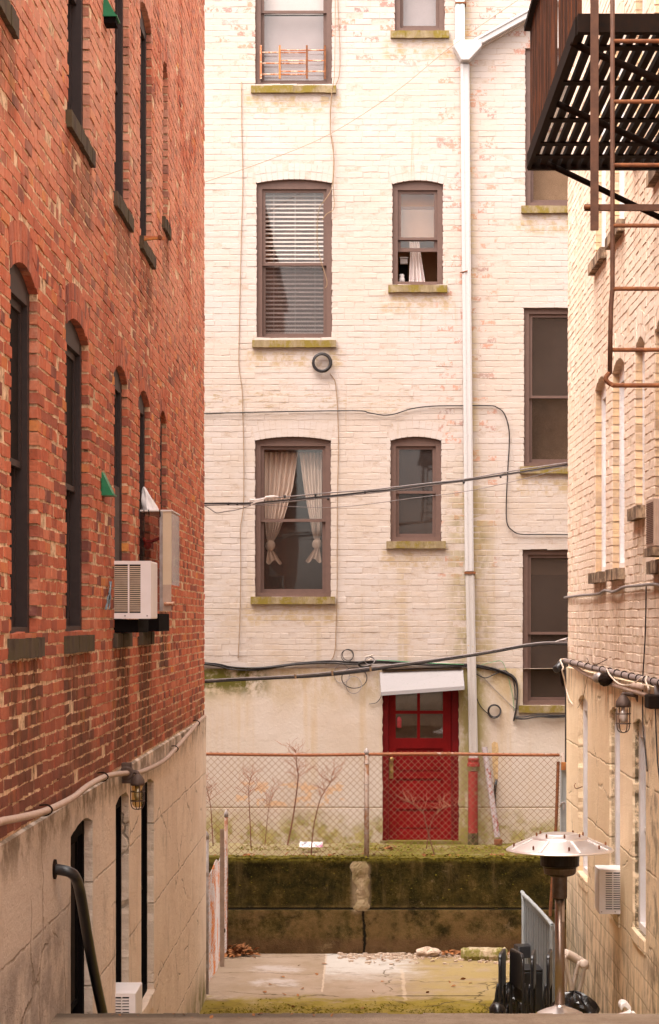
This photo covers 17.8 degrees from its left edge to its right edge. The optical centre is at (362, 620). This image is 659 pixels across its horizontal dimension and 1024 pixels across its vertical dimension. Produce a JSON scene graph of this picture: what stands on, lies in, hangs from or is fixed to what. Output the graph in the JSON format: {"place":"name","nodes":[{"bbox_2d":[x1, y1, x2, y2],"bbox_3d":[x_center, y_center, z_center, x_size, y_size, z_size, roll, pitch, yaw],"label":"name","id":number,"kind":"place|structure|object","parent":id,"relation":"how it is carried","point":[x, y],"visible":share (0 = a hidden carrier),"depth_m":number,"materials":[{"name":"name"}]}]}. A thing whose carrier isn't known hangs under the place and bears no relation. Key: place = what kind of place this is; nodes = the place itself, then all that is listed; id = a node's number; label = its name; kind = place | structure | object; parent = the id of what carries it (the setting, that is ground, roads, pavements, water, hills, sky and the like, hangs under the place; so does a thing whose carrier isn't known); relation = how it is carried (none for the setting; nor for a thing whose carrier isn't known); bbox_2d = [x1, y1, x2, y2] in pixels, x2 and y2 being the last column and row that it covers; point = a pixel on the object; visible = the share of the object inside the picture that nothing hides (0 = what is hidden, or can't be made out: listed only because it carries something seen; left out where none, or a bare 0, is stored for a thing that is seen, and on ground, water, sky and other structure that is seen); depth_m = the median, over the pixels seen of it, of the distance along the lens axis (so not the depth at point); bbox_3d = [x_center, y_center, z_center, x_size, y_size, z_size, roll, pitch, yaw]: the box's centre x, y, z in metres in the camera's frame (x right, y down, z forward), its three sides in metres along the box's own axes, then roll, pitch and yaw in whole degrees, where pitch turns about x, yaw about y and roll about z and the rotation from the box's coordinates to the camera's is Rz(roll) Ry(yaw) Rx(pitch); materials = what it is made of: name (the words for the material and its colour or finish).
{"place":"outdoors","nodes":[
{"label":"outdoors","id":0,"kind":"place"},
{"bbox_2d":[141,487,158,509],"bbox_3d":[-1.645,-0.934,16.204,0.140,0.185,0.152,0,0,39],"label":"plastic bag","id":1,"kind":"object","parent":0,"point":[148,502],"visible":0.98,"depth_m":16.16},
{"bbox_2d":[50,1013,658,1023],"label":"landing","id":2,"kind":"object","parent":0,"point":[383,1018],"visible":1,"depth_m":11.43,"materials":[{"name":"concrete"}]},
{"bbox_2d":[200,954,536,1013],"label":"courtyard","id":3,"kind":"structure","parent":0,"point":[245,981],"depth_m":23.41,"materials":[{"name":"concrete"}]},
{"bbox_2d":[206,810,227,993],"bbox_3d":[-1.680,3.165,24.155,0.066,1.770,2.737,0,0,1],"label":"side fence","id":4,"kind":"object","parent":3,"relation":"on","point":[216,914],"visible":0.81,"depth_m":23.89,"materials":[{"name":"grey metal"}]},
{"bbox_2d":[220,829,223,966],"bbox_3d":[-1.645,3.246,24.615,0.050,1.608,0.030,0,0,0],"label":"stake","id":5,"kind":"object","parent":3,"relation":"on","point":[221,897],"visible":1,"depth_m":24.60,"materials":[{"name":"white wood"}]},
{"bbox_2d":[224,943,259,957],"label":"fallen leaves","id":6,"kind":"object","parent":3,"relation":"on","point":[237,950],"visible":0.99,"depth_m":25.38,"materials":[{"name":"brown plant"}]},
{"bbox_2d":[203,998,488,1013],"bbox_3d":[-0.052,4.043,22.062,3.219,0.027,1.178,0,0,0],"label":"moss","id":7,"kind":"object","parent":3,"relation":"on","point":[236,1011],"visible":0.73,"depth_m":21.86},
{"bbox_2d":[209,855,565,953],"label":"retaining wall","id":8,"kind":"structure","parent":3,"relation":"on","point":[331,917],"depth_m":25.59,"materials":[{"name":"concrete"}]},
{"bbox_2d":[216,854,539,862],"bbox_3d":[0.399,2.911,25.799,4.374,0.092,0.457,0,0,0],"label":"moss","id":9,"kind":"object","parent":8,"relation":"on","point":[323,859],"visible":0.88,"depth_m":25.60,"materials":[{"name":"plant"}]},
{"bbox_2d":[206,748,563,858],"bbox_3d":[-0.072,2.330,25.722,5.064,1.540,0.082,0,0,0],"label":"chain link fence","id":10,"kind":"object","parent":8,"relation":"on","point":[366,754],"visible":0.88,"depth_m":25.70,"materials":[{"name":"metal"}]},
{"bbox_2d":[337,952,509,966],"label":"gravel","id":11,"kind":"structure","parent":3,"relation":"on","point":[371,956],"depth_m":25.27,"materials":[{"name":"gravel"}]},
{"bbox_2d":[416,946,441,956],"bbox_3d":[0.793,4.000,25.363,0.311,0.149,0.180,0,0,0],"label":"rock","id":12,"kind":"object","parent":3,"relation":"on","point":[427,951],"visible":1,"depth_m":25.32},
{"bbox_2d":[461,947,507,960],"bbox_3d":[1.446,3.979,25.148,0.552,0.141,0.237,0,0,0],"label":"concrete block","id":13,"kind":"object","parent":3,"relation":"on","point":[479,953],"depth_m":25.05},
{"bbox_2d":[524,964,542,1011],"bbox_3d":[1.849,3.825,21.900,0.477,0.450,0.334,0,0,0],"label":"plastic bin","id":14,"kind":"object","parent":3,"relation":"on","point":[539,970],"visible":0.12,"depth_m":21.75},
{"bbox_2d":[520,890,554,1001],"bbox_3d":[1.833,3.490,22.072,0.067,1.060,2.080,0,0,-4],"label":"folding table","id":15,"kind":"object","parent":3,"relation":"on","point":[538,930],"visible":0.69,"depth_m":21.97,"materials":[{"name":"grey plastic"}]},
{"bbox_2d":[549,762,559,915],"bbox_3d":[2.135,2.433,23.445,0.052,1.713,0.177,0,0,45],"label":"rusty rod","id":16,"kind":"object","parent":3,"relation":"on","point":[556,817],"visible":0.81,"depth_m":23.45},
{"bbox_2d":[560,762,565,831],"bbox_3d":[2.205,1.945,23.153,0.090,0.773,0.129,0,0,0],"label":"steel plank","id":17,"kind":"object","parent":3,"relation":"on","point":[562,796],"visible":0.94,"depth_m":23.18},
{"bbox_2d":[209,843,533,856],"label":"terrace","id":18,"kind":"structure","parent":0,"point":[318,852],"depth_m":26.49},
{"bbox_2d":[277,738,314,844],"bbox_3d":[-0.858,2.200,26.887,0.570,1.421,0.203,0,0,3],"label":"dry sapling","id":19,"kind":"object","parent":18,"relation":"on","point":[297,769],"visible":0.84,"depth_m":26.89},
{"bbox_2d":[310,759,344,854],"bbox_3d":[-0.439,2.283,26.002,0.444,1.279,0.154,0,0,0],"label":"dry sapling","id":20,"kind":"object","parent":18,"relation":"on","point":[328,780],"visible":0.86,"depth_m":25.99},
{"bbox_2d":[239,842,507,850],"bbox_3d":[0.404,2.874,26.904,4.015,0.032,1.237,0,0,0],"label":"moss","id":21,"kind":"object","parent":18,"relation":"on","point":[473,848],"visible":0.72,"depth_m":26.54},
{"bbox_2d":[204,0,567,844],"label":"cream building","id":22,"kind":"structure","parent":18,"relation":"on","point":[388,574],"depth_m":27.30,"materials":[{"name":"brick"}]},
{"bbox_2d":[238,82,243,657],"bbox_3d":[-1.580,-3.240,27.285,0.083,7.462,0.011,0,0,0],"label":"cable","id":23,"kind":"object","parent":22,"relation":"attached to","point":[239,372],"visible":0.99,"depth_m":27.28,"materials":[{"name":"paint"}]},
{"bbox_2d":[264,452,297,564],"bbox_3d":[-1.066,-1.462,27.535,0.442,1.472,0.087,0,0,0],"label":"curtain","id":24,"kind":"object","parent":22,"relation":"hanging from","point":[279,471],"visible":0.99,"depth_m":27.53,"materials":[{"name":"fabric"}]},
{"bbox_2d":[260,45,325,78],"bbox_3d":[-0.908,-7.236,27.320,0.857,0.433,0.051,0,0,0],"label":"window guard","id":25,"kind":"object","parent":22,"relation":"attached to","point":[306,60],"visible":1,"depth_m":27.31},
{"bbox_2d":[251,437,334,603],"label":"window","id":26,"kind":"structure","parent":22,"relation":"in","point":[294,581],"depth_m":27.41,"materials":[{"name":"clear glass"}]},
{"bbox_2d":[251,0,335,93],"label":"window","id":27,"kind":"structure","parent":22,"relation":"in","point":[290,24],"depth_m":27.53,"materials":[{"name":"white glass"}]},
{"bbox_2d":[252,179,335,347],"bbox_3d":[-0.891,-4.648,27.471,1.176,2.241,0.449,0,0,0],"label":"window","id":28,"kind":"structure","parent":22,"relation":"in","point":[281,187],"depth_m":27.69,"materials":[{"name":"clear glass"}]},
{"bbox_2d":[266,195,322,333],"bbox_3d":[-0.891,-4.629,27.460,0.776,1.846,0.040,0,0,0],"label":"window blind","id":29,"kind":"object","parent":28,"relation":"hanging from","point":[294,266],"depth_m":27.46,"materials":[{"name":"plastic"}]},
{"bbox_2d":[299,452,321,562],"bbox_3d":[-0.684,-1.472,27.537,0.293,1.451,0.090,0,0,0],"label":"curtain","id":30,"kind":"object","parent":22,"relation":"hanging from","point":[311,465],"visible":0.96,"depth_m":27.53,"materials":[{"name":"fabric"}]},
{"bbox_2d":[312,352,331,372],"bbox_3d":[-0.529,-3.333,27.242,0.265,0.268,0.055,0,0,0],"label":"cable coil","id":31,"kind":"object","parent":22,"relation":"hanging from","point":[329,365],"visible":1,"depth_m":27.22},
{"bbox_2d":[317,0,335,287],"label":"cable","id":32,"kind":"object","parent":22,"relation":"attached to","point":[333,148],"visible":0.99,"depth_m":27.24,"materials":[{"name":"paint"}]},
{"bbox_2d":[325,374,338,664],"bbox_3d":[-0.400,-1.308,27.285,0.176,3.776,0.012,0,0,0],"label":"cable","id":33,"kind":"object","parent":22,"relation":"attached to","point":[337,516],"visible":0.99,"depth_m":27.28,"materials":[{"name":"paint"}]},
{"bbox_2d":[204,660,517,720],"bbox_3d":[-0.048,0.912,27.258,4.120,0.796,0.061,0,0,0],"label":"cable bundle","id":34,"kind":"object","parent":22,"relation":"attached to","point":[344,663],"visible":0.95,"depth_m":27.24,"materials":[{"name":"rubber"}]},
{"bbox_2d":[206,0,517,181],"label":"cable","id":35,"kind":"object","parent":22,"relation":"attached to","point":[374,106],"visible":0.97,"depth_m":26.57,"materials":[{"name":"paint"}]},
{"bbox_2d":[204,405,567,534],"bbox_3d":[0.300,-1.944,27.270,4.807,1.687,0.017,0,0,0],"label":"cable","id":36,"kind":"object","parent":22,"relation":"attached to","point":[400,412],"visible":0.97,"depth_m":27.26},
{"bbox_2d":[386,437,445,548],"bbox_3d":[0.688,-1.677,27.796,0.859,1.507,1.098,0,0,0],"label":"window","id":37,"kind":"structure","parent":22,"relation":"in","point":[415,522],"depth_m":27.41,"materials":[{"name":"grey glass"}]},
{"bbox_2d":[409,241,424,281],"bbox_3d":[0.708,-4.674,27.561,0.218,0.558,0.076,0,0,0],"label":"curtain","id":38,"kind":"object","parent":22,"relation":"hanging from","point":[416,272],"visible":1,"depth_m":27.55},
{"bbox_2d":[388,181,446,292],"bbox_3d":[0.710,-4.998,27.796,0.855,1.514,1.099,0,0,0],"label":"window","id":39,"kind":"structure","parent":22,"relation":"in","point":[417,207],"depth_m":27.37,"materials":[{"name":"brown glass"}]},
{"bbox_2d":[391,0,448,38],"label":"window","id":40,"kind":"structure","parent":22,"relation":"in","point":[414,19],"depth_m":27.41,"materials":[{"name":"white glass"}]},
{"bbox_2d":[380,690,460,844],"bbox_3d":[0.747,1.837,27.375,1.050,2.281,0.250,0,0,0],"label":"door","id":41,"kind":"structure","parent":22,"relation":"in","point":[430,723],"depth_m":27.40,"materials":[{"name":"red paint"}]},
{"bbox_2d":[380,667,464,695],"bbox_3d":[0.760,0.785,27.147,1.090,0.368,0.266,0,0,0],"label":"door hood","id":42,"kind":"object","parent":22,"relation":"attached to","point":[401,682],"depth_m":27.13,"materials":[{"name":"white metal"}]},
{"bbox_2d":[455,0,465,39],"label":"drainpipe","id":43,"kind":"object","parent":22,"relation":"attached to","point":[460,5],"visible":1,"depth_m":27.16,"materials":[{"name":"metal"}]},
{"bbox_2d":[453,40,481,757],"bbox_3d":[1.349,-2.842,27.190,0.365,9.252,0.220,0,0,0],"label":"drainpipe","id":44,"kind":"object","parent":22,"relation":"attached to","point":[466,52],"visible":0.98,"depth_m":27.19,"materials":[{"name":"metal"}]},
{"bbox_2d":[492,742,498,781],"bbox_3d":[1.712,1.842,27.285,0.089,0.539,0.006,0,0,0],"label":"wall patch","id":45,"kind":"object","parent":22,"relation":"attached to","point":[495,749],"visible":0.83,"depth_m":27.28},
{"bbox_2d":[473,0,558,47],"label":"gutter","id":46,"kind":"object","parent":22,"relation":"attached to","point":[502,29],"visible":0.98,"depth_m":27.12,"materials":[{"name":"white paint"}]},
{"bbox_2d":[519,549,567,712],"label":"window","id":47,"kind":"structure","parent":22,"relation":"in","point":[545,572],"depth_m":28.34,"materials":[{"name":"grey glass"}]},
{"bbox_2d":[520,309,567,473],"bbox_3d":[2.585,-3.020,27.521,1.193,2.254,0.549,0,0,0],"label":"window","id":48,"kind":"structure","parent":22,"relation":"in","point":[545,343],"depth_m":27.80,"materials":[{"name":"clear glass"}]},
{"bbox_2d":[521,49,567,213],"bbox_3d":[2.600,-6.402,27.496,1.190,2.268,0.498,0,0,0],"label":"window","id":49,"kind":"structure","parent":22,"relation":"in","point":[546,192],"depth_m":27.41,"materials":[{"name":"brown glass"}]},
{"bbox_2d":[467,758,479,844],"bbox_3d":[1.426,2.344,27.180,0.163,1.122,0.163,0,0,0],"label":"standpipe","id":50,"kind":"object","parent":18,"relation":"on","point":[472,822],"visible":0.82,"depth_m":27.13,"materials":[{"name":"metal"}]},
{"bbox_2d":[482,747,501,844],"bbox_3d":[1.658,2.258,27.129,0.296,1.252,0.107,0,0,31],"label":"leaning pipe","id":51,"kind":"object","parent":18,"relation":"on","point":[492,800],"visible":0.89,"depth_m":27.10,"materials":[{"name":"grey metal"}]},
{"bbox_2d":[489,1002,505,1013],"bbox_3d":[1.252,3.671,19.600,0.159,0.230,0.159,0,0,0],"label":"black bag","id":52,"kind":"object","parent":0,"point":[497,1008],"visible":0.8,"depth_m":19.54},
{"bbox_2d":[494,948,505,1006],"bbox_3d":[1.314,3.546,20.305,0.089,0.717,0.448,0,0,10],"label":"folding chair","id":53,"kind":"object","parent":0,"point":[501,984],"visible":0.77,"depth_m":20.13,"materials":[{"name":"black plastic"}]},
{"bbox_2d":[525,949,535,1013],"bbox_3d":[1.630,3.586,20.504,0.089,0.715,0.448,0,0,8],"label":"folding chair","id":54,"kind":"object","parent":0,"point":[531,992],"visible":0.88,"depth_m":20.32,"materials":[{"name":"black plastic"}]},
{"bbox_2d":[542,949,552,1008],"bbox_3d":[1.776,3.557,20.354,0.089,0.714,0.448,0,0,9],"label":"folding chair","id":55,"kind":"object","parent":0,"point":[547,998],"visible":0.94,"depth_m":20.16,"materials":[{"name":"black plastic"}]},
{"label":"alley floor","id":56,"kind":"structure","parent":0,"visible":0},
{"bbox_2d":[492,982,530,1013],"bbox_3d":[1.464,3.801,20.893,0.439,0.441,0.404,0,0,0],"label":"bin bag","id":57,"kind":"object","parent":56,"relation":"on","point":[513,1003],"visible":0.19,"depth_m":20.77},
{"bbox_2d":[509,948,528,1013],"bbox_3d":[1.490,3.493,20.006,0.089,0.705,0.447,0,0,-12],"label":"folding chair","id":58,"kind":"object","parent":56,"relation":"on","point":[516,978],"visible":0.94,"depth_m":19.96,"materials":[{"name":"black plastic"}]},
{"bbox_2d":[506,830,613,1013],"bbox_3d":[1.674,2.676,17.900,0.918,1.748,0.918,0,0,0],"label":"patio heater","id":59,"kind":"object","parent":56,"relation":"on","point":[559,853],"visible":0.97,"depth_m":17.79,"materials":[{"name":"metal"}]},
{"bbox_2d":[550,990,599,1012],"bbox_3d":[1.932,3.550,19.295,0.530,0.315,0.448,0,0,0],"label":"bin bag","id":60,"kind":"object","parent":56,"relation":"on","point":[580,1001],"visible":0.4,"depth_m":19.21,"materials":[{"name":"plastic"}]},
{"bbox_2d":[565,949,589,991],"bbox_3d":[2.030,3.401,20.117,0.268,0.522,0.300,0,0,7],"label":"bentwood chair","id":61,"kind":"object","parent":56,"relation":"on","point":[579,961],"visible":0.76,"depth_m":20.11,"materials":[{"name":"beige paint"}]},
{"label":"ground","id":62,"kind":"structure","parent":0,"visible":0},
{"bbox_2d":[0,0,205,1023],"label":"brick building","id":63,"kind":"structure","parent":62,"relation":"on","point":[102,301],"depth_m":13.54,"materials":[{"name":"brick"}]},
{"bbox_2d":[0,0,18,38],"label":"window","id":64,"kind":"structure","parent":63,"relation":"in","point":[8,14],"depth_m":10.01,"materials":[{"name":"stone"}]},
{"bbox_2d":[7,264,44,659],"bbox_3d":[-1.754,-0.799,10.585,0.175,1.983,0.980,0,0,0],"label":"window","id":65,"kind":"structure","parent":63,"relation":"in","point":[19,311],"depth_m":10.92,"materials":[{"name":"glass"}]},
{"bbox_2d":[70,820,83,1013],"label":"window","id":66,"kind":"structure","parent":63,"relation":"in","point":[77,838],"depth_m":13.00,"materials":[{"name":"glass"}]},
{"bbox_2d":[64,320,94,653],"bbox_3d":[-1.755,-0.799,12.555,0.175,1.982,1.120,0,0,0],"label":"window","id":67,"kind":"structure","parent":63,"relation":"in","point":[73,389],"depth_m":12.95,"materials":[{"name":"glass"}]},
{"bbox_2d":[52,859,107,1012],"bbox_3d":[-1.566,1.988,12.209,0.158,1.376,1.620,0,0,4],"label":"handrail","id":68,"kind":"object","parent":63,"relation":"attached to","point":[72,874],"visible":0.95,"depth_m":11.87,"materials":[{"name":"black metal"}]},
{"bbox_2d":[65,0,95,167],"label":"window","id":69,"kind":"structure","parent":63,"relation":"in","point":[74,111],"depth_m":13.03,"materials":[{"name":"glass"}]},
{"bbox_2d":[0,715,206,825],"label":"conduit pipe","id":70,"kind":"object","parent":63,"relation":"attached to","point":[48,810],"visible":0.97,"depth_m":12.33,"materials":[{"name":"beige metal"}]},
{"bbox_2d":[101,472,116,496],"bbox_3d":[-1.659,-0.888,13.766,0.081,0.154,0.180,0,0,0],"label":"vent hood","id":71,"kind":"object","parent":63,"relation":"attached to","point":[107,490],"visible":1,"depth_m":13.68,"materials":[{"name":"green metal"}]},
{"bbox_2d":[103,0,119,28],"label":"vent hood","id":72,"kind":"object","parent":63,"relation":"attached to","point":[111,19],"visible":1,"depth_m":13.79,"materials":[{"name":"green metal"}]},
{"bbox_2d":[114,485,119,560],"bbox_3d":[-1.752,-0.680,14.770,0.015,0.540,0.660,0,0,0],"label":"filler panel","id":73,"kind":"object","parent":63,"relation":"attached to","point":[117,526],"visible":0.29,"depth_m":14.97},
{"bbox_2d":[116,796,120,981],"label":"window","id":74,"kind":"structure","parent":63,"relation":"in","point":[118,805],"depth_m":15.06,"materials":[{"name":"glass"}]},
{"bbox_2d":[113,369,132,647],"bbox_3d":[-1.754,-0.799,14.810,0.175,1.981,0.950,0,0,0],"label":"window","id":75,"kind":"structure","parent":63,"relation":"in","point":[120,640],"depth_m":15.14,"materials":[{"name":"glass"}]},
{"bbox_2d":[113,0,133,232],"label":"window","id":76,"kind":"structure","parent":63,"relation":"in","point":[120,206],"depth_m":15.23,"materials":[{"name":"glass"}]},
{"bbox_2d":[115,982,141,1012],"bbox_3d":[-1.683,2.732,14.523,0.275,0.395,0.455,0,0,0],"label":"air conditioner","id":77,"kind":"object","parent":63,"relation":"attached to","point":[128,996],"visible":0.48,"depth_m":14.33,"materials":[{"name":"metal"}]},
{"bbox_2d":[114,619,147,632],"bbox_3d":[-1.645,0.040,14.770,0.210,0.090,0.700,0,0,0],"label":"support board","id":78,"kind":"object","parent":63,"relation":"on","point":[130,625],"visible":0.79,"depth_m":14.42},
{"bbox_2d":[120,762,144,809],"bbox_3d":[-1.611,1.160,14.700,0.180,0.329,0.105,0,0,0],"label":"wall lamp","id":79,"kind":"object","parent":63,"relation":"attached to","point":[137,780],"visible":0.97,"depth_m":14.69,"materials":[{"name":"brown metal"}]},
{"bbox_2d":[114,561,156,618],"bbox_3d":[-1.634,-0.207,14.607,0.372,0.395,0.465,0,0,0],"label":"air conditioner","id":80,"kind":"object","parent":63,"relation":"attached to","point":[135,591],"visible":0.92,"depth_m":14.38,"materials":[{"name":"metal"}]},
{"bbox_2d":[138,393,154,644],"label":"window","id":81,"kind":"structure","parent":63,"relation":"in","point":[144,638],"depth_m":16.74,"materials":[{"name":"glass"}]},
{"bbox_2d":[139,8,155,269],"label":"window","id":82,"kind":"structure","parent":63,"relation":"in","point":[144,247],"depth_m":16.87,"materials":[{"name":"glass"}]},
{"bbox_2d":[141,782,154,1012],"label":"window","id":83,"kind":"structure","parent":63,"relation":"in","point":[150,1003],"depth_m":16.87,"materials":[{"name":"glass"}]},
{"bbox_2d":[148,614,168,630],"bbox_3d":[-1.625,0.018,16.425,0.150,0.135,0.850,0,0,0],"label":"support board","id":84,"kind":"object","parent":63,"relation":"on","point":[160,622],"visible":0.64,"depth_m":16.05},
{"bbox_2d":[140,510,179,610],"bbox_3d":[-1.577,-0.456,16.398,0.246,0.773,0.704,0,0,0],"label":"window box","id":85,"kind":"object","parent":84,"relation":"on","point":[169,548],"visible":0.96,"depth_m":16.06,"materials":[{"name":"beige plastic"}]},
{"bbox_2d":[162,88,171,240],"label":"window","id":86,"kind":"structure","parent":63,"relation":"in","point":[166,227],"depth_m":18.06,"materials":[{"name":"stone"}]},
{"bbox_2d":[566,0,658,1013],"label":"painted brick building","id":87,"kind":"structure","parent":62,"relation":"on","point":[613,488],"depth_m":18.84,"materials":[{"name":"brick"}]},
{"bbox_2d":[204,462,567,512],"bbox_3d":[0.272,-1.443,22.840,4.026,0.581,0.040,0,0,-4],"label":"overhead cable","id":88,"kind":"object","parent":87,"relation":"attached to","point":[257,501],"visible":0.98,"depth_m":22.82,"materials":[{"name":"black rubber"}]},
{"bbox_2d":[205,637,567,682],"bbox_3d":[0.272,0.427,22.841,4.027,0.509,0.030,0,0,-4],"label":"overhead cable","id":89,"kind":"object","parent":87,"relation":"attached to","point":[358,670],"visible":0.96,"depth_m":22.83,"materials":[{"name":"paint"}]},
{"bbox_2d":[263,467,566,507],"bbox_3d":[0.547,-1.451,22.861,3.473,0.472,0.009,0,0,-4],"label":"overhead cable","id":90,"kind":"object","parent":87,"relation":"attached to","point":[411,498],"visible":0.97,"depth_m":22.85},
{"bbox_2d":[577,698,587,891],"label":"window","id":91,"kind":"structure","parent":87,"relation":"in","point":[581,880],"depth_m":21.58,"materials":[{"name":"white plastic"}]},
{"bbox_2d":[524,0,658,387],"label":"fire escape","id":92,"kind":"object","parent":87,"relation":"attached to","point":[549,80],"visible":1,"depth_m":12.56,"materials":[{"name":"black metal"}]},
{"bbox_2d":[588,382,605,583],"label":"window","id":93,"kind":"structure","parent":87,"relation":"in","point":[597,577],"depth_m":20.14,"materials":[{"name":"white plastic"}]},
{"bbox_2d":[588,79,606,275],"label":"window","id":94,"kind":"structure","parent":87,"relation":"in","point":[601,254],"depth_m":20.14,"materials":[{"name":"white plastic"}]},
{"bbox_2d":[592,672,613,685],"bbox_3d":[2.130,0.517,18.790,0.130,0.130,0.841,0,0,0],"label":"floodlight","id":95,"kind":"object","parent":87,"relation":"attached to","point":[604,679],"visible":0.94,"depth_m":18.42,"materials":[{"name":"metal"}]},
{"bbox_2d":[595,865,619,913],"bbox_3d":[2.192,2.340,18.312,0.315,0.380,0.375,0,0,0],"label":"air conditioner","id":96,"kind":"object","parent":87,"relation":"attached to","point":[607,889],"visible":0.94,"depth_m":18.13,"materials":[{"name":"metal"}]},
{"bbox_2d":[569,664,647,696],"bbox_3d":[2.190,0.524,18.739,0.038,0.150,6.822,0,0,0],"label":"conduit pipe","id":97,"kind":"object","parent":87,"relation":"attached to","point":[617,686],"visible":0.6,"depth_m":17.95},
{"bbox_2d":[563,658,658,694],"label":"wall pipe","id":98,"kind":"object","parent":87,"relation":"attached to","point":[654,681],"depth_m":17.79,"materials":[{"name":"black metal"}]},
{"bbox_2d":[644,694,658,708],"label":"junction box","id":99,"kind":"object","parent":98,"relation":"attached to","point":[651,701],"visible":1,"depth_m":15.33,"materials":[{"name":"black metal"}]},
{"bbox_2d":[563,583,658,598],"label":"cable","id":100,"kind":"object","parent":87,"relation":"attached to","point":[619,589],"visible":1,"depth_m":18.25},
{"bbox_2d":[607,710,619,927],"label":"window","id":101,"kind":"structure","parent":87,"relation":"in","point":[615,918],"depth_m":18.84,"materials":[{"name":"white plastic"}]},
{"bbox_2d":[605,35,624,249],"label":"window","id":102,"kind":"structure","parent":87,"relation":"in","point":[618,231],"depth_m":18.75,"materials":[{"name":"white plastic"}]},
{"bbox_2d":[605,362,624,581],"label":"window","id":103,"kind":"structure","parent":87,"relation":"in","point":[614,574],"depth_m":18.75,"materials":[{"name":"white plastic"}]},
{"bbox_2d":[615,692,637,732],"bbox_3d":[2.180,0.722,17.000,0.286,0.378,0.128,0,0,0],"label":"wall lamp","id":104,"kind":"object","parent":87,"relation":"attached to","point":[623,701],"visible":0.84,"depth_m":16.97,"materials":[{"name":"brown metal"}]},
{"bbox_2d":[627,344,645,521],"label":"window","id":105,"kind":"structure","parent":87,"relation":"in","point":[636,513],"depth_m":17.20,"materials":[{"name":"white plastic"}]},
{"bbox_2d":[631,721,645,954],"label":"window","id":106,"kind":"structure","parent":87,"relation":"in","point":[636,938],"depth_m":17.20,"materials":[{"name":"white plastic"}]},
{"bbox_2d":[642,586,647,771],"bbox_3d":[2.205,0.452,16.428,0.022,1.440,0.274,0,0,0],"label":"cable","id":107,"kind":"object","parent":87,"relation":"attached to","point":[643,674],"visible":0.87,"depth_m":16.47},
{"bbox_2d":[643,498,658,556],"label":"air conditioner","id":108,"kind":"object","parent":87,"relation":"attached to","point":[652,528],"visible":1,"depth_m":15.15,"materials":[{"name":"metal"}]},
{"bbox_2d":[646,171,658,187],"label":"window","id":109,"kind":"structure","parent":87,"relation":"in","point":[652,177],"depth_m":15.94,"materials":[{"name":"stone"}]},
{"bbox_2d":[646,559,658,574],"bbox_3d":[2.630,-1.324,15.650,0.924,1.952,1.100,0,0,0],"label":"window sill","id":110,"kind":"structure","parent":87,"relation":"in","point":[652,567],"depth_m":15.77,"materials":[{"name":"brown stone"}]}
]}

